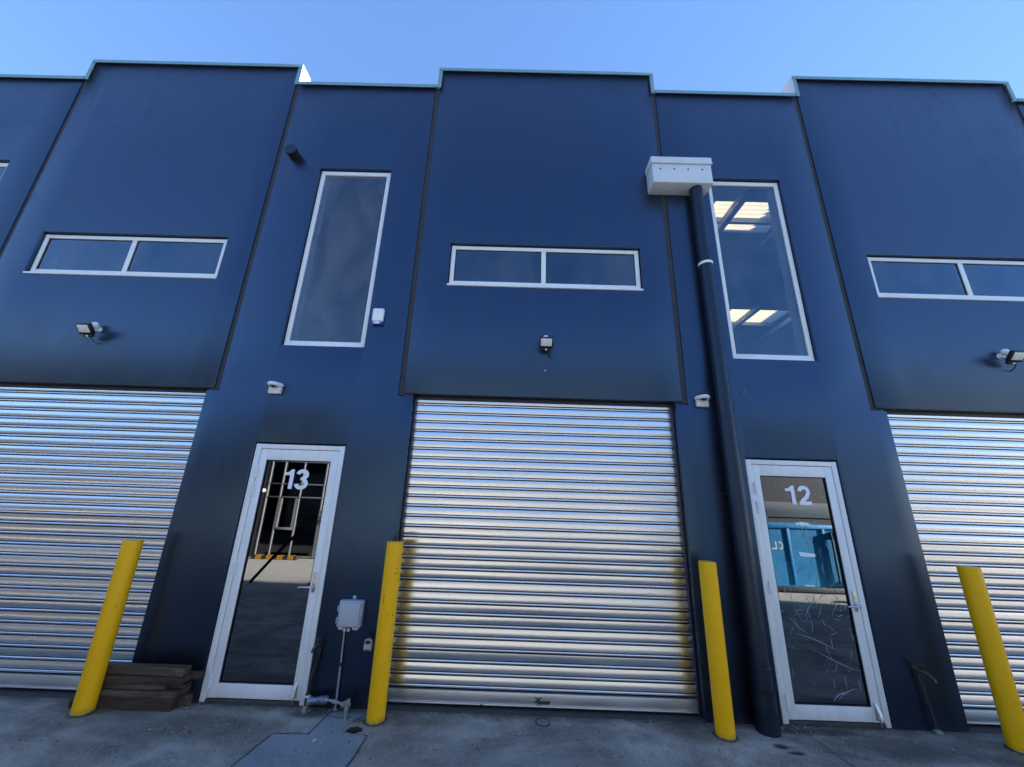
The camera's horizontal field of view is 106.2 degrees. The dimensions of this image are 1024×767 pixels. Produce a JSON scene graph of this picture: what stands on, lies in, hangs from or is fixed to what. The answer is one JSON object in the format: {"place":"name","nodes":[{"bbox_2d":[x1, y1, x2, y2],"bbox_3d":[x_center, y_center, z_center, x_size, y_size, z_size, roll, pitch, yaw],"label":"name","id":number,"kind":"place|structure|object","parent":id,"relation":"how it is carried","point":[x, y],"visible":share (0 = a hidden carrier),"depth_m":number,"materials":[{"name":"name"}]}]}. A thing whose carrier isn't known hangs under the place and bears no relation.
{"place":"outdoors","nodes":[
{"label":"outdoors","id":0,"kind":"place"},
{"bbox_2d":[0,695,1023,766],"bbox_3d":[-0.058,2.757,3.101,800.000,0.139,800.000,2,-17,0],"label":"ground","id":1,"kind":"structure","parent":0,"point":[98,738],"depth_m":2.78,"materials":[{"name":"concrete"}]},
{"bbox_2d":[65,539,143,718],"bbox_3d":[-3.285,1.966,3.129,0.180,1.284,0.175,7,-18,-17],"label":"bollard","id":2,"kind":"object","parent":1,"relation":"on","point":[88,691],"visible":0.92,"depth_m":3.08,"materials":[{"name":"yellow metal"}]},
{"bbox_2d":[68,693,176,711],"bbox_3d":[-3.079,2.519,3.040,0.810,0.089,0.047,2,-17,0],"label":"timber offcut","id":3,"kind":"object","parent":1,"relation":"on","point":[136,703],"visible":0.78,"depth_m":3.02,"materials":[{"name":"brown wood"}]},
{"bbox_2d":[99,687,184,698],"bbox_3d":[-3.004,2.462,3.073,0.698,0.043,0.096,2,-17,0],"label":"timber offcut","id":4,"kind":"object","parent":3,"relation":"on","point":[170,693],"visible":0.53,"depth_m":3.03,"materials":[{"name":"brown wood"}]},
{"bbox_2d":[102,682,169,689],"bbox_3d":[-3.055,2.414,3.080,0.592,0.043,0.047,2,-17,0],"label":"timber offcut","id":5,"kind":"object","parent":4,"relation":"on","point":[139,686],"visible":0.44,"depth_m":3.06,"materials":[{"name":"brown wood"}]},
{"bbox_2d":[103,673,191,684],"bbox_3d":[-2.990,2.374,3.103,0.737,0.044,0.096,2,-17,0],"label":"timber offcut","id":6,"kind":"object","parent":5,"relation":"on","point":[118,678],"visible":0.53,"depth_m":3.06,"materials":[{"name":"brown wood"}]},
{"bbox_2d":[106,662,191,676],"bbox_3d":[-2.992,2.324,3.124,0.712,0.061,0.075,2,-17,1],"label":"timber offcut","id":7,"kind":"object","parent":6,"relation":"on","point":[150,669],"visible":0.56,"depth_m":3.09,"materials":[{"name":"brown wood"}]},
{"bbox_2d":[174,694,184,708],"bbox_3d":[-3.016,2.538,3.086,0.736,0.083,0.045,2,-17,0],"label":"timber offcut","id":8,"kind":"object","parent":1,"relation":"on","point":[179,701],"visible":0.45,"depth_m":3.07,"materials":[{"name":"brown wood"}]},
{"bbox_2d":[183,693,193,705],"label":"timber offcut","id":9,"kind":"object","parent":1,"relation":"on","point":[188,697],"visible":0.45,"depth_m":3.12,"materials":[{"name":"brown wood"}]},
{"bbox_2d":[183,684,190,693],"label":"timber offcut","id":10,"kind":"object","parent":9,"relation":"on","point":[187,689],"visible":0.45,"depth_m":3.13,"materials":[{"name":"brown wood"}]},
{"bbox_2d":[169,681,191,687],"bbox_3d":[-2.996,2.446,3.142,0.710,0.024,0.081,2,-17,0],"label":"timber offcut","id":11,"kind":"object","parent":10,"relation":"on","point":[185,684],"visible":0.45,"depth_m":3.10,"materials":[{"name":"brown wood"}]},
{"bbox_2d":[189,670,204,679],"bbox_3d":[-2.903,2.400,3.177,0.692,0.050,0.046,2,-17,0],"label":"timber offcut","id":12,"kind":"object","parent":11,"relation":"on","point":[197,675],"visible":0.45,"depth_m":3.16,"materials":[{"name":"brown wood"}]},
{"bbox_2d":[232,711,366,766],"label":"concrete patch","id":13,"kind":"object","parent":1,"relation":"on","point":[336,748],"visible":0.91,"depth_m":2.62,"materials":[{"name":"grey concrete"}]},
{"bbox_2d":[301,695,350,721],"bbox_3d":[-1.461,2.581,3.064,0.435,0.134,0.146,-3,-18,15],"label":"water valve","id":14,"kind":"object","parent":1,"relation":"on","point":[321,700],"visible":0.99,"depth_m":3.08,"materials":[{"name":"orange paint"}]},
{"bbox_2d":[364,541,403,726],"bbox_3d":[-1.043,2.021,3.159,0.181,1.340,0.177,2,-17,0],"label":"bollard","id":15,"kind":"object","parent":1,"relation":"on","point":[377,699],"visible":0.98,"depth_m":3.10,"materials":[{"name":"yellow metal"}]},
{"bbox_2d":[1,701,1015,766],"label":"pavement","id":16,"kind":"structure","parent":1,"relation":"on","point":[798,729],"depth_m":2.94,"materials":[{"name":"grey concrete"}]},
{"bbox_2d":[0,59,1023,733],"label":"warehouse building","id":17,"kind":"structure","parent":1,"relation":"on","point":[202,249],"depth_m":3.97,"materials":[{"name":"blue paint"}]},
{"bbox_2d":[0,163,8,178],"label":"window","id":18,"kind":"structure","parent":17,"relation":"in","point":[2,165],"depth_m":4.82,"materials":[{"name":"white metal"}]},
{"bbox_2d":[75,322,101,343],"bbox_3d":[-4.426,-0.550,4.025,0.140,0.232,0.178,2,-17,0],"label":"floodlight","id":19,"kind":"object","parent":17,"relation":"attached to","point":[88,329],"visible":1,"depth_m":3.99,"materials":[{"name":"white plastic"}]},
{"bbox_2d":[0,383,206,689],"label":"roller door","id":20,"kind":"structure","parent":17,"relation":"in","point":[85,471],"depth_m":3.69,"materials":[{"name":"metal"}]},
{"bbox_2d":[22,235,227,278],"bbox_3d":[-4.399,-1.440,4.506,2.186,0.562,0.248,2,-17,0],"label":"window","id":21,"kind":"structure","parent":17,"relation":"in","point":[46,261],"depth_m":4.48,"materials":[{"name":"white metal"}]},
{"bbox_2d":[205,448,339,705],"bbox_3d":[-2.112,1.631,3.450,0.797,2.068,0.119,2,-17,0],"label":"door","id":22,"kind":"structure","parent":17,"relation":"in","point":[262,651],"depth_m":3.44,"materials":[{"name":"white metal"}]},
{"bbox_2d":[267,381,283,393],"bbox_3d":[-2.403,0.042,3.867,0.132,0.106,0.123,2,-17,0],"label":"hooded sensor light","id":23,"kind":"object","parent":17,"relation":"attached to","point":[275,387],"visible":1,"depth_m":3.88,"materials":[{"name":"beige plastic"}]},
{"bbox_2d":[284,144,299,159],"bbox_3d":[-2.726,-2.866,4.775,0.149,0.149,0.112,2,-17,0],"label":"vent pipe","id":24,"kind":"object","parent":17,"relation":"attached to","point":[291,152],"visible":1,"depth_m":4.73,"materials":[{"name":"black plastic"}]},
{"bbox_2d":[305,638,323,697],"bbox_3d":[-1.638,2.337,3.169,0.066,0.420,0.118,2,-17,0],"label":"garden tap","id":25,"kind":"object","parent":17,"relation":"attached to","point":[307,694],"visible":1,"depth_m":3.18,"materials":[{"name":"black metal"}]},
{"bbox_2d":[284,171,390,346],"bbox_3d":[-1.972,-1.484,4.531,0.886,2.385,0.228,2,-17,0],"label":"window","id":26,"kind":"structure","parent":17,"relation":"in","point":[313,235],"depth_m":4.47,"materials":[{"name":"white metal"}]},
{"bbox_2d":[333,627,349,710],"bbox_3d":[-1.434,2.360,3.200,0.073,0.596,0.042,2,-17,0],"label":"conduit pipe","id":27,"kind":"object","parent":17,"relation":"attached to","point":[340,662],"visible":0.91,"depth_m":3.21,"materials":[{"name":"grey plastic"}]},
{"bbox_2d":[335,596,364,629],"bbox_3d":[-1.385,1.969,3.300,0.218,0.249,0.078,2,-17,0],"label":"junction box","id":28,"kind":"object","parent":17,"relation":"attached to","point":[351,613],"visible":1,"depth_m":3.27,"materials":[{"name":"grey plastic"}]},
{"bbox_2d":[363,635,372,650],"bbox_3d":[-1.213,2.195,3.248,0.064,0.104,0.046,2,-17,0],"label":"key safe","id":29,"kind":"object","parent":17,"relation":"attached to","point":[368,644],"visible":1,"depth_m":3.23,"materials":[{"name":"silver metal"}]},
{"bbox_2d":[371,308,384,324],"bbox_3d":[-1.443,-0.721,4.142,0.124,0.190,0.045,2,-17,0],"label":"alarm siren","id":30,"kind":"object","parent":17,"relation":"attached to","point":[378,316],"visible":1,"depth_m":4.12,"materials":[{"name":"white plastic"}]},
{"bbox_2d":[387,396,701,717],"bbox_3d":[0.282,1.502,3.789,2.857,2.680,0.460,2,-17,0],"label":"roller door","id":31,"kind":"structure","parent":17,"relation":"in","point":[544,546],"depth_m":3.56,"materials":[{"name":"metal"}]},
{"bbox_2d":[447,246,643,290],"bbox_3d":[0.374,-1.294,4.464,2.186,0.562,0.248,2,-17,0],"label":"window","id":32,"kind":"structure","parent":17,"relation":"in","point":[543,251],"depth_m":4.39,"materials":[{"name":"white metal"}]},
{"bbox_2d":[539,335,553,357],"bbox_3d":[0.352,-0.404,3.984,0.140,0.232,0.178,2,-17,0],"label":"floodlight","id":33,"kind":"object","parent":17,"relation":"attached to","point":[545,342],"visible":1,"depth_m":3.93,"materials":[{"name":"white plastic"}]},
{"bbox_2d":[694,394,709,406],"bbox_3d":[1.913,0.174,3.830,0.130,0.106,0.123,2,-17,0],"label":"hooded sensor light","id":34,"kind":"object","parent":17,"relation":"attached to","point":[701,401],"visible":1,"depth_m":3.84,"materials":[{"name":"beige plastic"}]},
{"bbox_2d":[645,156,781,737],"bbox_3d":[1.910,0.037,3.822,0.721,5.627,0.218,2,-17,0],"label":"downpipe","id":35,"kind":"object","parent":17,"relation":"attached to","point":[691,177],"visible":1,"depth_m":3.65,"materials":[{"name":"blue metal"}]},
{"bbox_2d":[709,182,814,360],"bbox_3d":[2.802,-1.346,4.492,0.886,2.369,0.228,2,-17,0],"label":"window","id":36,"kind":"structure","parent":17,"relation":"in","point":[799,324],"depth_m":4.44,"materials":[{"name":"white metal"}]},
{"bbox_2d":[751,464,883,727],"bbox_3d":[2.662,1.777,3.409,0.797,2.068,0.119,2,-17,0],"label":"door","id":37,"kind":"structure","parent":17,"relation":"in","point":[828,675],"depth_m":3.40,"materials":[{"name":"white metal"}]},
{"bbox_2d":[867,257,1023,301],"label":"window","id":38,"kind":"structure","parent":17,"relation":"in","point":[958,265],"depth_m":4.38,"materials":[{"name":"white metal"}]},
{"bbox_2d":[886,411,1023,724],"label":"roller door","id":39,"kind":"structure","parent":17,"relation":"in","point":[963,473],"depth_m":3.67,"materials":[{"name":"metal"}]},
{"bbox_2d":[997,349,1023,371],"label":"floodlight","id":40,"kind":"object","parent":17,"relation":"attached to","point":[1012,357],"visible":1,"depth_m":3.91,"materials":[{"name":"white plastic"}]},
{"bbox_2d":[535,718,549,726],"bbox_3d":[0.242,2.673,3.024,0.120,0.015,0.120,2,-17,0],"label":"drain cover","id":41,"kind":"object","parent":1,"relation":"on","point":[541,722],"visible":1,"depth_m":3.02,"materials":[{"name":"grey metal"}]},
{"bbox_2d":[231,711,854,766],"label":"pavement joint","id":42,"kind":"object","parent":1,"relation":"on","point":[366,736],"visible":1,"depth_m":2.74,"materials":[{"name":"grey concrete"}]},
{"bbox_2d":[698,560,738,742],"bbox_3d":[1.644,2.129,3.100,0.182,1.270,0.182,2,-17,0],"label":"bollard","id":43,"kind":"object","parent":1,"relation":"on","point":[724,724],"visible":0.93,"depth_m":3.04,"materials":[{"name":"yellow metal"}]},
{"bbox_2d":[909,663,943,735],"bbox_3d":[3.374,2.552,3.105,0.100,0.487,0.124,2,-17,0],"label":"garden tap","id":44,"kind":"object","parent":1,"relation":"on","point":[936,731],"visible":1,"depth_m":3.13,"materials":[{"name":"brown metal"}]},
{"bbox_2d":[956,565,1023,755],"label":"bollard","id":45,"kind":"object","parent":1,"relation":"on","point":[1005,694],"visible":0.98,"depth_m":3.01,"materials":[{"name":"yellow metal"}]},
{"bbox_2d":[0,0,1023,101],"label":"sky","id":46,"kind":"structure","parent":0,"point":[697,45],"materials":[{"name":"blue"}]}
]}

